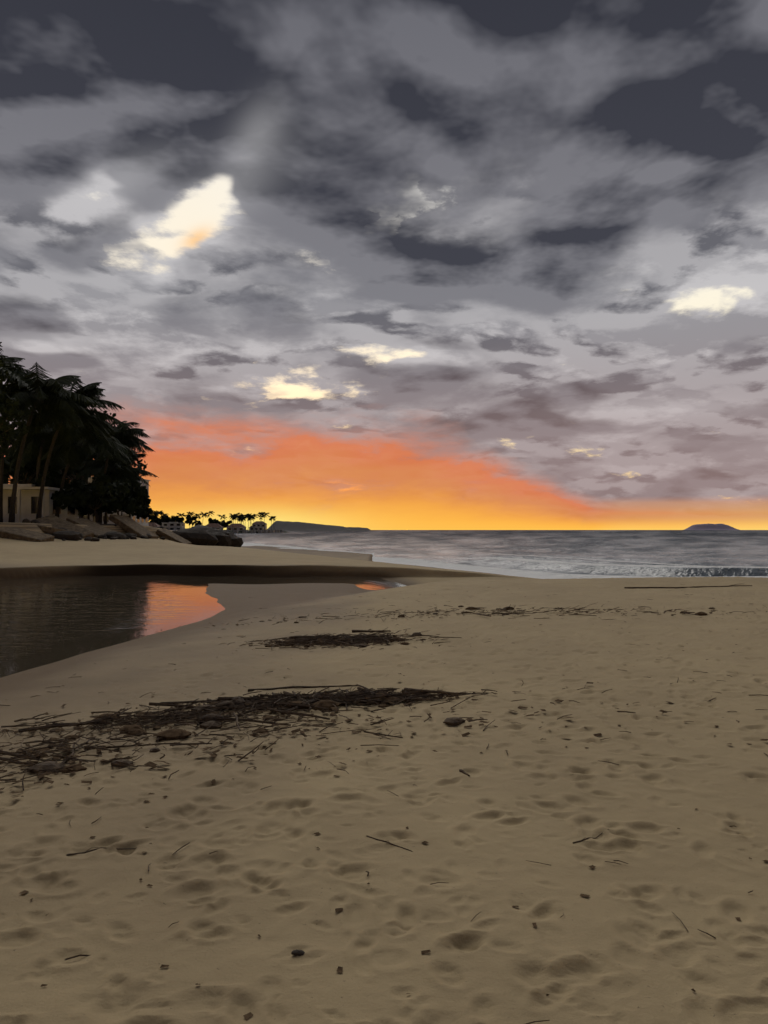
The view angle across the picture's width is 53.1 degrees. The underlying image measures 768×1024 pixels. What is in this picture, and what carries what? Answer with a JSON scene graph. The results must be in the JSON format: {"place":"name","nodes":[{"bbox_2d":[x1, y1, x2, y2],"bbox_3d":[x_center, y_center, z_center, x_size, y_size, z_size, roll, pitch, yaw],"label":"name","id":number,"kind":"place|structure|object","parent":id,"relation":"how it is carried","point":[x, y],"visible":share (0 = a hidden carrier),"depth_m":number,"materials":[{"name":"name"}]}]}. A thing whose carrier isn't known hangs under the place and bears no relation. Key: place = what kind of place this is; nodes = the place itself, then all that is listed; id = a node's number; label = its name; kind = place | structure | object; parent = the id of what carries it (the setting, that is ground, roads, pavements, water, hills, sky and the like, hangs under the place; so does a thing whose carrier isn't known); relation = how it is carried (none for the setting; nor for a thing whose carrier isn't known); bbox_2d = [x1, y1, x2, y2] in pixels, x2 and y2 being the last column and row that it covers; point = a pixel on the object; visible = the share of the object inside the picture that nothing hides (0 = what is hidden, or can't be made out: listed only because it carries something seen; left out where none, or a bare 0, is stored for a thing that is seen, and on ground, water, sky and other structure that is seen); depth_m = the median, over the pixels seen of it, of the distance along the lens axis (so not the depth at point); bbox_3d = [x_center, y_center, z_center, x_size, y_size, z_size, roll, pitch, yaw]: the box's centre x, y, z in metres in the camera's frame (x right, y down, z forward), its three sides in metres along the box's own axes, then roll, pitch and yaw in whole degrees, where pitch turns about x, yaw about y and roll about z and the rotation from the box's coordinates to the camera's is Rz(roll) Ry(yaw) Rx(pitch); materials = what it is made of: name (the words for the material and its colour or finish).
{"place":"outdoors","nodes":[
{"label":"outdoors","id":0,"kind":"place"},
{"bbox_2d":[267,521,353,530],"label":"headland hill","id":1,"kind":"structure","parent":0,"point":[289,526],"depth_m":1433.40,"materials":[{"name":"grey stone"}]},
{"bbox_2d":[346,527,371,530],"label":"headland hill","id":2,"kind":"structure","parent":0,"point":[358,529],"depth_m":2938.55,"materials":[{"name":"grey stone"}]},
{"bbox_2d":[0,522,767,1023],"bbox_3d":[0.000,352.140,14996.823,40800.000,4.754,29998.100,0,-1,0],"label":"sand terrain","id":3,"kind":"structure","parent":0,"point":[620,944],"depth_m":4.48,"materials":[{"name":"beige sand"}]},
{"bbox_2d":[0,348,12,401],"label":"palm","id":4,"kind":"object","parent":3,"relation":"on","point":[1,358],"visible":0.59,"depth_m":58.64,"materials":[{"name":"green plant"}]},
{"bbox_2d":[0,361,28,460],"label":"casuarina tree","id":5,"kind":"object","parent":3,"relation":"on","point":[7,429],"visible":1,"depth_m":57.22,"materials":[{"name":"green plant"}]},
{"bbox_2d":[0,394,44,521],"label":"palm","id":6,"kind":"object","parent":3,"relation":"on","point":[1,486],"visible":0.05,"depth_m":70.98,"materials":[{"name":"green plant"}]},
{"bbox_2d":[0,342,45,405],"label":"palm","id":7,"kind":"object","parent":3,"relation":"on","point":[10,362],"visible":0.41,"depth_m":65.18,"materials":[{"name":"green plant"}]},
{"bbox_2d":[22,518,30,522],"bbox_3d":[-24.903,0.688,53.483,0.571,0.499,0.516,4,-9,-24],"label":"rubble rock","id":8,"kind":"object","parent":3,"relation":"on","point":[26,520],"visible":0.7,"depth_m":53.31,"materials":[{"name":"grey stone"}]},
{"bbox_2d":[0,527,53,541],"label":"rock slab","id":9,"kind":"object","parent":3,"relation":"on","point":[16,533],"visible":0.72,"depth_m":49.57,"materials":[{"name":"stone"}]},
{"bbox_2d":[0,436,69,483],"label":"tree","id":10,"kind":"object","parent":3,"relation":"on","point":[27,469],"visible":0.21,"depth_m":96.82,"materials":[{"name":"green plant"}]},
{"bbox_2d":[0,421,77,479],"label":"palm","id":11,"kind":"object","parent":3,"relation":"on","point":[34,440],"visible":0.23,"depth_m":79.67,"materials":[{"name":"green plant"}]},
{"bbox_2d":[3,484,77,522],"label":"beach house","id":12,"kind":"structure","parent":3,"relation":"on","point":[27,496],"depth_m":74.54,"materials":[{"name":"beige"}]},
{"bbox_2d":[6,438,76,471],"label":"palm","id":13,"kind":"object","parent":3,"relation":"on","point":[25,458],"visible":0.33,"depth_m":87.19,"materials":[{"name":"green plant"}]},
{"bbox_2d":[0,362,106,522],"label":"palm","id":14,"kind":"object","parent":3,"relation":"on","point":[58,399],"visible":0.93,"depth_m":61.25,"materials":[{"name":"green plant"}]},
{"bbox_2d":[37,525,69,534],"bbox_3d":[-24.036,1.501,55.222,2.681,0.434,1.893,12,-19,-27],"label":"rock slab","id":15,"kind":"object","parent":3,"relation":"on","point":[47,530],"visible":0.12,"depth_m":54.38,"materials":[{"name":"stone"}]},
{"bbox_2d":[31,515,93,538],"bbox_3d":[-25.282,1.413,59.981,4.262,0.526,2.745,21,18,15],"label":"rock slab","id":16,"kind":"object","parent":3,"relation":"on","point":[54,521],"visible":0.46,"depth_m":60.39,"materials":[{"name":"grey stone"}]},
{"bbox_2d":[52,531,80,540],"bbox_3d":[-22.044,1.800,53.190,1.941,0.994,1.435,4,2,18],"label":"rock","id":17,"kind":"object","parent":3,"relation":"on","point":[71,535],"visible":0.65,"depth_m":52.70,"materials":[{"name":"grey stone"}]},
{"bbox_2d":[8,379,129,518],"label":"palm","id":18,"kind":"object","parent":3,"relation":"on","point":[91,390],"visible":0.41,"depth_m":68.12,"materials":[{"name":"green plant"}]},
{"bbox_2d":[27,422,136,516],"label":"palm","id":19,"kind":"object","parent":3,"relation":"on","point":[102,445],"visible":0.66,"depth_m":74.39,"materials":[{"name":"green plant"}]},
{"bbox_2d":[55,479,111,519],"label":"tree","id":20,"kind":"object","parent":3,"relation":"on","point":[75,483],"visible":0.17,"depth_m":78.74,"materials":[{"name":"green plant"}]},
{"bbox_2d":[26,408,146,517],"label":"tree","id":21,"kind":"object","parent":3,"relation":"on","point":[57,475],"visible":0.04,"depth_m":110.14,"materials":[{"name":"green plant"}]},
{"bbox_2d":[72,479,104,518],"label":"tree","id":22,"kind":"object","parent":3,"relation":"on","point":[86,482],"visible":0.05,"depth_m":85.37,"materials":[{"name":"green plant"}]},
{"bbox_2d":[66,518,112,531],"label":"rock slab","id":23,"kind":"object","parent":3,"relation":"on","point":[90,523],"visible":0.42,"depth_m":67.37,"materials":[{"name":"grey stone"}]},
{"bbox_2d":[50,479,129,522],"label":"tree","id":24,"kind":"object","parent":3,"relation":"on","point":[97,490],"visible":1,"depth_m":72.06,"materials":[{"name":"green plant"}]},
{"bbox_2d":[79,511,104,517],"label":"shrub","id":25,"kind":"object","parent":3,"relation":"on","point":[92,513],"visible":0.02,"depth_m":91.19,"materials":[{"name":"green plant"}]},
{"bbox_2d":[84,526,105,537],"bbox_3d":[-24.447,1.759,63.865,3.729,0.476,2.079,13,6,16],"label":"rock slab","id":26,"kind":"object","parent":3,"relation":"on","point":[97,533],"visible":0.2,"depth_m":63.92,"materials":[{"name":"stone"}]},
{"bbox_2d":[91,538,99,541],"bbox_3d":[-19.711,1.948,52.392,0.717,0.370,0.660,-14,-9,29],"label":"rubble rock","id":27,"kind":"object","parent":3,"relation":"on","point":[94,539],"visible":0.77,"depth_m":52.13,"materials":[{"name":"stone"}]},
{"bbox_2d":[87,472,110,521],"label":"tree","id":28,"kind":"object","parent":3,"relation":"on","point":[100,477],"visible":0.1,"depth_m":88.18,"materials":[{"name":"green plant"}]},
{"bbox_2d":[78,446,135,515],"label":"palm","id":29,"kind":"object","parent":3,"relation":"on","point":[84,453],"visible":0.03,"depth_m":105.08,"materials":[{"name":"green plant"}]},
{"bbox_2d":[66,843,151,855],"bbox_3d":[-1.431,1.756,4.008,0.420,0.029,0.029,0,-1,-14],"label":"driftwood stick","id":30,"kind":"object","parent":3,"relation":"on","point":[87,851],"visible":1,"depth_m":3.98,"materials":[{"name":"brown wood"}]},
{"bbox_2d":[76,452,141,482],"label":"palm","id":31,"kind":"object","parent":3,"relation":"on","point":[135,465],"visible":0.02,"depth_m":113.00,"materials":[{"name":"green plant"}]},
{"bbox_2d":[76,480,142,523],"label":"tree","id":32,"kind":"object","parent":3,"relation":"on","point":[85,509],"visible":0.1,"depth_m":80.81,"materials":[{"name":"green plant"}]},
{"bbox_2d":[69,452,158,523],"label":"palm","id":33,"kind":"object","parent":3,"relation":"on","point":[122,471],"visible":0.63,"depth_m":100.53,"materials":[{"name":"green plant"}]},
{"bbox_2d":[78,476,150,525],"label":"building","id":34,"kind":"structure","parent":3,"relation":"on","point":[143,522],"depth_m":198.24,"materials":[{"name":"beige"}]},
{"bbox_2d":[104,531,125,538],"bbox_3d":[-22.272,2.090,63.335,1.945,0.999,1.574,-1,-2,36],"label":"rock","id":35,"kind":"object","parent":3,"relation":"on","point":[110,534],"visible":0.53,"depth_m":62.80,"materials":[{"name":"grey stone"}]},
{"bbox_2d":[83,421,153,522],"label":"palm","id":36,"kind":"object","parent":3,"relation":"on","point":[128,437],"visible":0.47,"depth_m":96.03,"materials":[{"name":"green plant"}]},
{"bbox_2d":[95,483,148,517],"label":"tree","id":37,"kind":"object","parent":3,"relation":"on","point":[139,499],"visible":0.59,"depth_m":78.03,"materials":[{"name":"green plant"}]},
{"bbox_2d":[107,480,149,514],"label":"tree","id":38,"kind":"object","parent":3,"relation":"on","point":[116,511],"visible":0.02,"depth_m":96.10,"materials":[{"name":"green plant"}]},
{"bbox_2d":[125,533,136,537],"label":"rock","id":39,"kind":"object","parent":3,"relation":"on","point":[129,535],"visible":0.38,"depth_m":69.12,"materials":[{"name":"grey stone"}]},
{"bbox_2d":[115,479,150,503],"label":"tree","id":40,"kind":"object","parent":3,"relation":"on","point":[137,483],"visible":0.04,"depth_m":89.71,"materials":[{"name":"green plant"}]},
{"bbox_2d":[108,514,158,538],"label":"rock slab","id":41,"kind":"object","parent":3,"relation":"on","point":[128,524],"visible":0.7,"depth_m":72.77,"materials":[{"name":"grey stone"}]},
{"bbox_2d":[121,504,153,519],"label":"shrub","id":42,"kind":"object","parent":3,"relation":"on","point":[145,513],"visible":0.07,"depth_m":86.57,"materials":[{"name":"green plant"}]},
{"bbox_2d":[156,528,191,543],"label":"rock slab","id":43,"kind":"object","parent":3,"relation":"on","point":[167,534],"visible":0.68,"depth_m":76.00,"materials":[{"name":"stone"}]},
{"bbox_2d":[172,528,218,545],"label":"rock","id":44,"kind":"object","parent":3,"relation":"on","point":[195,536],"visible":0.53,"depth_m":79.19,"materials":[{"name":"grey stone"}]},
{"bbox_2d":[191,525,212,530],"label":"house","id":45,"kind":"structure","parent":3,"relation":"on","point":[203,527],"depth_m":89.22,"materials":[{"name":"grey"}]},
{"bbox_2d":[206,529,229,535],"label":"rock","id":46,"kind":"object","parent":3,"relation":"on","point":[215,530],"visible":0.16,"depth_m":84.27,"materials":[{"name":"grey stone"}]},
{"bbox_2d":[213,532,231,546],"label":"rock","id":47,"kind":"object","parent":3,"relation":"on","point":[224,539],"visible":0.33,"depth_m":82.26,"materials":[{"name":"grey stone"}]},
{"bbox_2d":[231,536,242,546],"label":"rock","id":48,"kind":"object","parent":3,"relation":"on","point":[237,541],"visible":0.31,"depth_m":86.72,"materials":[{"name":"grey stone"}]},
{"bbox_2d":[291,950,304,955],"bbox_3d":[-0.331,1.700,2.962,0.054,0.018,0.027,8,-3,-9],"label":"pebble","id":49,"kind":"object","parent":3,"relation":"on","point":[298,952],"visible":1,"depth_m":2.95,"materials":[{"name":"stone"}]},
{"bbox_2d":[219,628,461,650],"bbox_3d":[-0.679,1.954,11.900,3.720,0.203,2.159,0,-1,0],"label":"wrack line","id":50,"kind":"object","parent":3,"relation":"on","point":[355,640],"visible":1,"depth_m":11.70,"materials":[{"name":"brown plant"}]},
{"bbox_2d":[0,586,767,1023],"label":"wrack line","id":51,"kind":"object","parent":3,"relation":"on","point":[214,716],"visible":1,"depth_m":6.83,"materials":[{"name":"brown plant"}]},
{"bbox_2d":[366,835,412,851],"bbox_3d":[0.026,1.716,3.988,0.300,0.019,0.019,-1,-2,38],"label":"driftwood stick","id":52,"kind":"object","parent":3,"relation":"on","point":[387,842],"visible":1,"depth_m":4.00,"materials":[{"name":"brown wood"}]},
{"bbox_2d":[573,829,608,843],"bbox_3d":[1.113,1.732,4.092,0.300,0.034,0.029,1,-2,-37],"label":"driftwood stick","id":53,"kind":"object","parent":3,"relation":"on","point":[586,838],"visible":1,"depth_m":4.06,"materials":[{"name":"brown wood"}]},
{"bbox_2d":[624,583,751,588],"bbox_3d":[8.747,2.115,21.822,3.977,0.086,0.556,0,-1,-14],"label":"driftwood log","id":54,"kind":"object","parent":3,"relation":"on","point":[687,587],"visible":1,"depth_m":21.71,"materials":[{"name":"brown wood"}]},
{"bbox_2d":[0,530,767,677],"bbox_3d":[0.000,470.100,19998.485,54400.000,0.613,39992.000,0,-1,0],"label":"sea water","id":55,"kind":"structure","parent":0,"point":[45,620],"depth_m":43.05,"materials":[{"name":"grey liquid"}]},
{"bbox_2d":[0,0,767,529],"label":"sky","id":56,"kind":"structure","parent":0,"point":[370,264],"materials":[{"name":"grey"}]},
{"bbox_2d":[684,524,738,529],"bbox_3d":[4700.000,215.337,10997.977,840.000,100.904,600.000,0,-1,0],"label":"island hill","id":57,"kind":"structure","parent":0,"point":[710,527],"depth_m":10877.56,"materials":[{"name":"grey"}]},
{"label":"coast terrain","id":58,"kind":"structure","parent":0,"visible":0},
{"bbox_2d":[148,523,159,526],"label":"house","id":59,"kind":"structure","parent":58,"relation":"on","point":[153,525],"depth_m":520.01,"materials":[{"name":"black"}]},
{"bbox_2d":[149,519,158,523],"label":"tree","id":60,"kind":"object","parent":58,"relation":"on","point":[153,521],"visible":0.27,"depth_m":566.08,"materials":[{"name":"green plant"}]},
{"bbox_2d":[149,514,161,524],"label":"tree","id":61,"kind":"object","parent":58,"relation":"on","point":[151,517],"visible":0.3,"depth_m":570.22,"materials":[{"name":"green plant"}]},
{"bbox_2d":[158,512,168,522],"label":"palm","id":62,"kind":"object","parent":58,"relation":"on","point":[163,515],"visible":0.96,"depth_m":570.08,"materials":[{"name":"green plant"}]},
{"bbox_2d":[158,516,169,525],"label":"tree","id":63,"kind":"object","parent":58,"relation":"on","point":[166,520],"visible":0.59,"depth_m":578.59,"materials":[{"name":"green plant"}]},
{"bbox_2d":[162,522,184,529],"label":"house","id":64,"kind":"structure","parent":58,"relation":"on","point":[173,525],"depth_m":555.36,"materials":[{"name":"black"}]},
{"bbox_2d":[168,516,183,522],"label":"tree","id":65,"kind":"object","parent":58,"relation":"on","point":[177,519],"visible":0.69,"depth_m":578.05,"materials":[{"name":"green plant"}]},
{"bbox_2d":[186,511,194,527],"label":"palm","id":66,"kind":"object","parent":58,"relation":"on","point":[189,513],"visible":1,"depth_m":579.62,"materials":[{"name":"green plant"}]},
{"bbox_2d":[185,516,201,525],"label":"tree","id":67,"kind":"object","parent":58,"relation":"on","point":[189,520],"visible":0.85,"depth_m":627.65,"materials":[{"name":"green plant"}]},
{"bbox_2d":[200,512,207,524],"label":"palm","id":68,"kind":"object","parent":58,"relation":"on","point":[204,514],"visible":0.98,"depth_m":582.16,"materials":[{"name":"green plant"}]},
{"bbox_2d":[205,523,222,529],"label":"house","id":69,"kind":"structure","parent":58,"relation":"on","point":[215,525],"depth_m":591.31,"materials":[{"name":"black"}]},
{"bbox_2d":[212,520,226,527],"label":"tree","id":70,"kind":"object","parent":58,"relation":"on","point":[223,524],"visible":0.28,"depth_m":662.10,"materials":[{"name":"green plant"}]},
{"bbox_2d":[221,520,231,526],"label":"tree","id":71,"kind":"object","parent":58,"relation":"on","point":[228,522],"visible":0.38,"depth_m":730.08,"materials":[{"name":"green plant"}]},
{"bbox_2d":[172,530,283,532],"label":"coast seawall","id":72,"kind":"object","parent":58,"relation":"on","point":[262,531],"visible":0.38,"depth_m":611.18,"materials":[{"name":"stone"}]},
{"bbox_2d":[227,523,245,530],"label":"house","id":73,"kind":"structure","parent":58,"relation":"on","point":[238,526],"depth_m":604.42,"materials":[{"name":"black"}]},
{"bbox_2d":[250,527,263,531],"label":"house","id":74,"kind":"structure","parent":58,"relation":"on","point":[256,528],"depth_m":639.89,"materials":[{"name":"black"}]},
{"bbox_2d":[252,521,266,529],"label":"house","id":75,"kind":"structure","parent":58,"relation":"on","point":[259,524],"depth_m":664.14,"materials":[{"name":"black"}]}
]}

